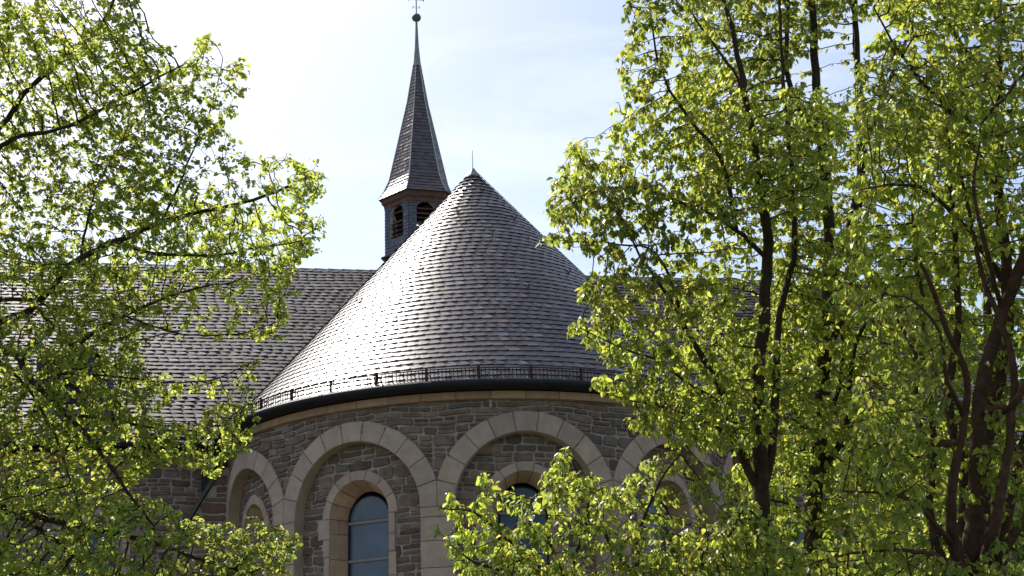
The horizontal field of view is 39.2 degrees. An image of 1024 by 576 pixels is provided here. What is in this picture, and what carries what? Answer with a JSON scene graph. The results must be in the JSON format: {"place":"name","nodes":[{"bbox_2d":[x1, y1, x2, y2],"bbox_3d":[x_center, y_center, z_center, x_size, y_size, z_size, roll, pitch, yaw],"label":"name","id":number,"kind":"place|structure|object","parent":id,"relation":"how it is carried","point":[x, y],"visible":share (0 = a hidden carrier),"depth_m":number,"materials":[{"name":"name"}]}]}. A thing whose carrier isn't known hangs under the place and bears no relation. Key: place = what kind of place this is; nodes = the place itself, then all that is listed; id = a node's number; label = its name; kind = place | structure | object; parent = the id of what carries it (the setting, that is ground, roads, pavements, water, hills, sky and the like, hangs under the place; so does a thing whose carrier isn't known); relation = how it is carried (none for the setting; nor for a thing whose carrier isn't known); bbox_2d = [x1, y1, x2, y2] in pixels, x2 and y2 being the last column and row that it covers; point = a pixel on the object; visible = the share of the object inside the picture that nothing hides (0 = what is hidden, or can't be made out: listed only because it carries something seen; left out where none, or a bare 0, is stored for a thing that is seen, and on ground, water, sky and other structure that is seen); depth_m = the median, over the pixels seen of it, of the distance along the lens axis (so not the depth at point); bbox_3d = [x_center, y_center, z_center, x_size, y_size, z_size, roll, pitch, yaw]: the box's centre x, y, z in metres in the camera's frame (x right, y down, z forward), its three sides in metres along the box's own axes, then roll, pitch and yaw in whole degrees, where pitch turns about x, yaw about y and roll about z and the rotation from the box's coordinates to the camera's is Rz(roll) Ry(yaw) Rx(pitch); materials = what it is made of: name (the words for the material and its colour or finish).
{"place":"outdoors","nodes":[
{"label":"outdoors","id":0,"kind":"place"},
{"bbox_2d":[0,0,1023,378],"label":"sky","id":1,"kind":"structure","parent":0,"point":[511,83],"materials":[{"name":"white"}]},
{"label":"ground","id":2,"kind":"structure","parent":0,"visible":0},
{"bbox_2d":[0,0,327,575],"bbox_3d":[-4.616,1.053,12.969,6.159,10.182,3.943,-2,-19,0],"label":"lime tree","id":3,"kind":"object","parent":2,"relation":"on","point":[89,47],"visible":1,"depth_m":12.76,"materials":[{"name":"green plant"}]},
{"bbox_2d":[0,0,1023,575],"bbox_3d":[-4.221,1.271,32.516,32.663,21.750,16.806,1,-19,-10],"label":"church","id":4,"kind":"structure","parent":2,"relation":"on","point":[420,372],"depth_m":26.01,"materials":[{"name":"stone"}]},
{"bbox_2d":[55,510,130,575],"bbox_3d":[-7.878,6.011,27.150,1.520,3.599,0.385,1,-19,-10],"label":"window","id":5,"kind":"structure","parent":4,"relation":"in","point":[122,546],"depth_m":27.53,"materials":[{"name":"glass"}]},
{"bbox_2d":[241,495,272,575],"bbox_3d":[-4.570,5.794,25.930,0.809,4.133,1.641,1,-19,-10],"label":"window","id":6,"kind":"structure","parent":4,"relation":"in","point":[255,507],"depth_m":26.69,"materials":[{"name":"stone"}]},
{"bbox_2d":[318,470,397,575],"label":"window","id":7,"kind":"structure","parent":4,"relation":"in","point":[360,537],"depth_m":24.69,"materials":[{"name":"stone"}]},
{"bbox_2d":[476,461,578,575],"bbox_3d":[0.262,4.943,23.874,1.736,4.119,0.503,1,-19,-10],"label":"window","id":8,"kind":"structure","parent":4,"relation":"in","point":[527,475],"depth_m":24.34,"materials":[{"name":"stone"}]},
{"bbox_2d":[636,473,701,575],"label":"window","id":9,"kind":"structure","parent":4,"relation":"in","point":[676,481],"depth_m":25.81,"materials":[{"name":"stone"}]},
{"bbox_2d":[782,507,845,575],"bbox_3d":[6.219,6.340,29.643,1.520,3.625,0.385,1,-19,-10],"label":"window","id":10,"kind":"structure","parent":4,"relation":"in","point":[801,533],"depth_m":30.11,"materials":[{"name":"stone"}]},
{"bbox_2d":[429,445,807,575],"bbox_3d":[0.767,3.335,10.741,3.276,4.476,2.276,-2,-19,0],"label":"young hornbeam tree","id":11,"kind":"object","parent":2,"relation":"on","point":[725,544],"visible":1,"depth_m":10.78,"materials":[{"name":"green plant"}]},
{"bbox_2d":[535,0,860,575],"bbox_3d":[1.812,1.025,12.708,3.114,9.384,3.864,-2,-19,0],"label":"hornbeam tree","id":12,"kind":"object","parent":2,"relation":"on","point":[763,431],"visible":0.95,"depth_m":12.77,"materials":[{"name":"green plant"}]},
{"bbox_2d":[676,0,1005,575],"bbox_3d":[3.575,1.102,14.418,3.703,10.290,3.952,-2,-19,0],"label":"hornbeam tree","id":13,"kind":"object","parent":2,"relation":"on","point":[813,512],"visible":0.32,"depth_m":14.33,"materials":[{"name":"green plant"}]},
{"bbox_2d":[776,201,1023,575],"bbox_3d":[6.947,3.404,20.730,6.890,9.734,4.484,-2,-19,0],"label":"broad tree","id":14,"kind":"object","parent":2,"relation":"on","point":[986,307],"visible":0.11,"depth_m":20.84,"materials":[{"name":"green plant"}]},
{"bbox_2d":[803,0,1023,575],"bbox_3d":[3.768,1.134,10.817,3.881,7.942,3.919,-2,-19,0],"label":"hornbeam tree","id":15,"kind":"object","parent":2,"relation":"on","point":[979,535],"visible":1,"depth_m":10.54,"materials":[{"name":"green plant"}]}
]}

